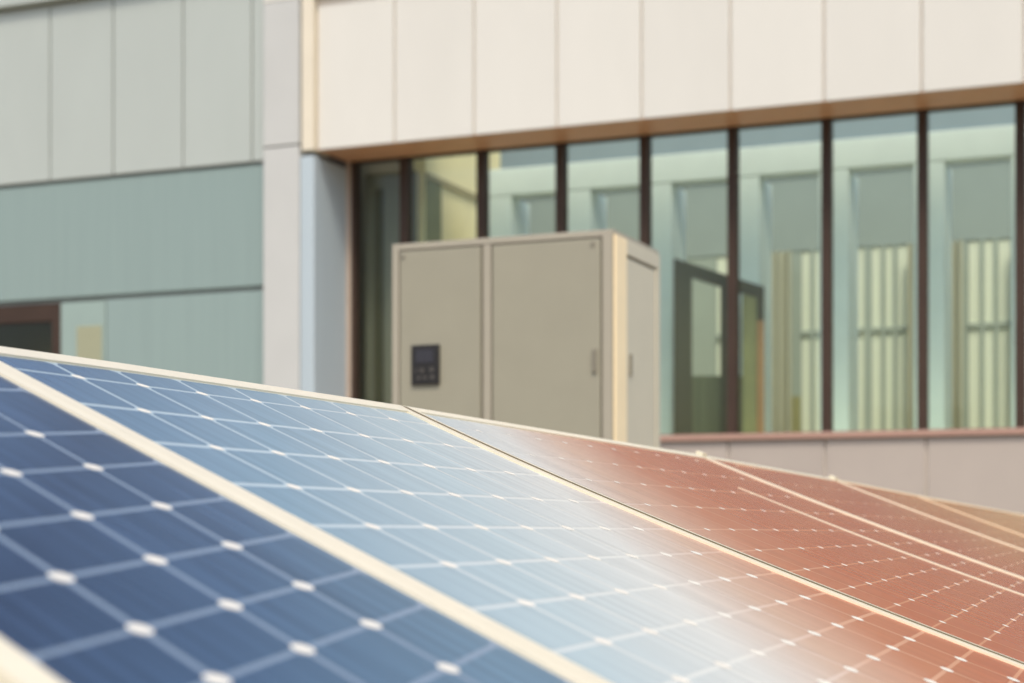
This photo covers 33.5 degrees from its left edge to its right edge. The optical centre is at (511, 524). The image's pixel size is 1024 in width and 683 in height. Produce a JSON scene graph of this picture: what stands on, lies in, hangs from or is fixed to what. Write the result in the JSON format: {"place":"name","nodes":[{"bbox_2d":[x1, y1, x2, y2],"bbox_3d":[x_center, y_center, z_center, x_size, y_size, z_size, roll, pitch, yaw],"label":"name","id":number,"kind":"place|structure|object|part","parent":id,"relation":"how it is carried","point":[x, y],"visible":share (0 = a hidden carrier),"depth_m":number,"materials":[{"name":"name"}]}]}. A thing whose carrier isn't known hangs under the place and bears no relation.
{"place":"outdoors","nodes":[
{"label":"outdoors","id":0,"kind":"place"},
{"bbox_2d":[0,0,266,383],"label":"building wing","id":1,"kind":"structure","parent":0,"point":[132,147],"depth_m":18.44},
{"bbox_2d":[0,303,60,353],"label":"window","id":2,"kind":"structure","parent":1,"relation":"in","point":[41,313],"depth_m":18.97,"materials":[{"name":"brown metal"}]},
{"bbox_2d":[263,0,1023,513],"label":"office building","id":3,"kind":"structure","parent":0,"point":[841,182],"depth_m":17.33,"materials":[{"name":"concrete"}]},
{"bbox_2d":[351,157,402,398],"bbox_3d":[-1.406,-2.366,18.104,0.616,3.028,0.140,0,0,22],"label":"window","id":4,"kind":"structure","parent":3,"relation":"in","point":[355,166],"depth_m":18.16,"materials":[{"name":"brown metal"}]},
{"bbox_2d":[403,150,479,243],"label":"window","id":5,"kind":"structure","parent":3,"relation":"in","point":[407,161],"depth_m":17.91,"materials":[{"name":"brown metal"}]},
{"bbox_2d":[480,143,558,237],"bbox_3d":[0.103,-2.366,17.480,0.873,3.028,0.140,0,0,22],"label":"window","id":6,"kind":"structure","parent":3,"relation":"in","point":[484,154],"depth_m":17.57,"materials":[{"name":"brown metal"}]},
{"bbox_2d":[559,135,643,243],"bbox_3d":[0.920,-2.366,17.142,0.893,3.028,0.140,0,0,22],"label":"window","id":7,"kind":"structure","parent":3,"relation":"in","point":[563,146],"depth_m":17.23,"materials":[{"name":"brown metal"}]},
{"bbox_2d":[644,127,731,434],"bbox_3d":[1.750,-2.366,16.799,0.898,3.028,0.140,0,0,22],"label":"window","id":8,"kind":"structure","parent":3,"relation":"in","point":[647,138],"depth_m":16.58,"materials":[{"name":"brown metal"}]},
{"bbox_2d":[674,258,763,434],"bbox_3d":[2.080,-1.762,17.114,0.900,1.844,0.120,0,0,3],"label":"framed screen","id":9,"kind":"object","parent":3,"relation":"on","point":[700,404],"visible":0.66,"depth_m":17.08,"materials":[{"name":"black wood"}]},
{"bbox_2d":[716,256,726,375],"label":"rear window","id":10,"kind":"structure","parent":3,"relation":"in","point":[721,260],"depth_m":20.37,"materials":[{"name":"paint"}]},
{"bbox_2d":[732,118,825,433],"bbox_3d":[2.592,-2.366,16.451,0.920,3.028,0.140,0,0,22],"label":"window","id":11,"kind":"structure","parent":3,"relation":"in","point":[735,130],"depth_m":16.55,"materials":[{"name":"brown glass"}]},
{"bbox_2d":[801,250,818,431],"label":"rear window","id":12,"kind":"structure","parent":3,"relation":"in","point":[810,259],"depth_m":19.95,"materials":[{"name":"fabric"}]},
{"bbox_2d":[858,247,863,430],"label":"rear window","id":13,"kind":"structure","parent":3,"relation":"in","point":[860,250],"depth_m":19.72,"materials":[{"name":"fabric"}]},
{"bbox_2d":[826,109,921,431],"bbox_3d":[3.435,-2.366,16.102,0.900,3.028,0.140,0,0,22],"label":"window","id":14,"kind":"structure","parent":3,"relation":"in","point":[829,121],"depth_m":16.20,"materials":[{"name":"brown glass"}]},
{"bbox_2d":[871,245,907,429],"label":"rear window","id":15,"kind":"structure","parent":3,"relation":"in","point":[889,329],"depth_m":19.59,"materials":[{"name":"fabric"}]},
{"bbox_2d":[922,100,1019,429],"bbox_3d":[4.259,-2.366,15.762,0.880,3.028,0.140,0,0,22],"label":"window","id":16,"kind":"structure","parent":3,"relation":"in","point":[925,112],"depth_m":15.85,"materials":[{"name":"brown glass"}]},
{"bbox_2d":[968,238,1010,427],"bbox_3d":[5.381,-2.035,19.153,0.460,2.370,0.046,0,0,22],"label":"rear window","id":17,"kind":"structure","parent":3,"relation":"in","point":[989,325],"depth_m":19.16,"materials":[{"name":"fabric"}]},
{"bbox_2d":[1020,100,1023,427],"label":"window","id":18,"kind":"structure","parent":3,"relation":"in","point":[1021,101],"depth_m":15.52,"materials":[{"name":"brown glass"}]},
{"label":"ground","id":19,"kind":"structure","parent":0,"visible":0},
{"bbox_2d":[0,367,594,682],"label":"solar panel","id":20,"kind":"object","parent":19,"relation":"on","point":[125,558],"visible":1,"depth_m":1.69,"materials":[{"name":"silicon solar cells"},{"name":"glass"},{"name":"cream aluminium"}]},
{"bbox_2d":[0,346,1023,682],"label":"solar panel","id":21,"kind":"object","parent":19,"relation":"on","point":[592,586],"visible":0.95,"depth_m":2.56,"materials":[{"name":"silicon solar cells"},{"name":"glass"},{"name":"cream aluminium"}]},
{"bbox_2d":[392,229,659,447],"bbox_3d":[0.087,-0.285,9.606,1.324,2.571,0.841,0,0,22],"label":"inverter cabinet","id":22,"kind":"object","parent":19,"relation":"on","point":[560,332],"visible":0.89,"depth_m":9.23,"materials":[{"name":"beige metal"}]},
{"bbox_3d":[-0.397,-0.325,9.389,0.505,2.410,0.032,0,0,22],"label":"door","id":23,"kind":"part","parent":22,"relation":"part of","materials":[{"name":"beige metal"}]},
{"bbox_3d":[0.180,-0.325,9.144,0.637,2.410,0.042,0,0,22],"label":"door","id":24,"kind":"part","parent":22,"relation":"part of","materials":[{"name":"beige metal"}]},
{"label":"side door","id":25,"kind":"part","parent":22,"relation":"part of","materials":[{"name":"beige metal"}]},
{"bbox_2d":[403,406,1023,664],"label":"solar panel","id":26,"kind":"object","parent":19,"relation":"on","point":[935,588],"visible":0.92,"depth_m":3.85,"materials":[{"name":"glass"}]},
{"bbox_2d":[704,456,1023,577],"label":"solar panel","id":27,"kind":"object","parent":19,"relation":"on","point":[831,491],"visible":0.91,"depth_m":5.32,"materials":[{"name":"silicon solar cells"},{"name":"glass"},{"name":"cream aluminium"}]},
{"bbox_2d":[837,480,1023,548],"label":"solar panel","id":28,"kind":"object","parent":19,"relation":"on","point":[952,516],"visible":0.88,"depth_m":6.24,"materials":[{"name":"silicon solar cells"},{"name":"glass"},{"name":"sand aluminium"}]},
{"bbox_2d":[914,494,1023,534],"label":"solar panel","id":29,"kind":"object","parent":19,"relation":"on","point":[1012,521],"visible":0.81,"depth_m":7.04,"materials":[{"name":"silicon solar cells"},{"name":"glass"},{"name":"sand aluminium"}]}
]}

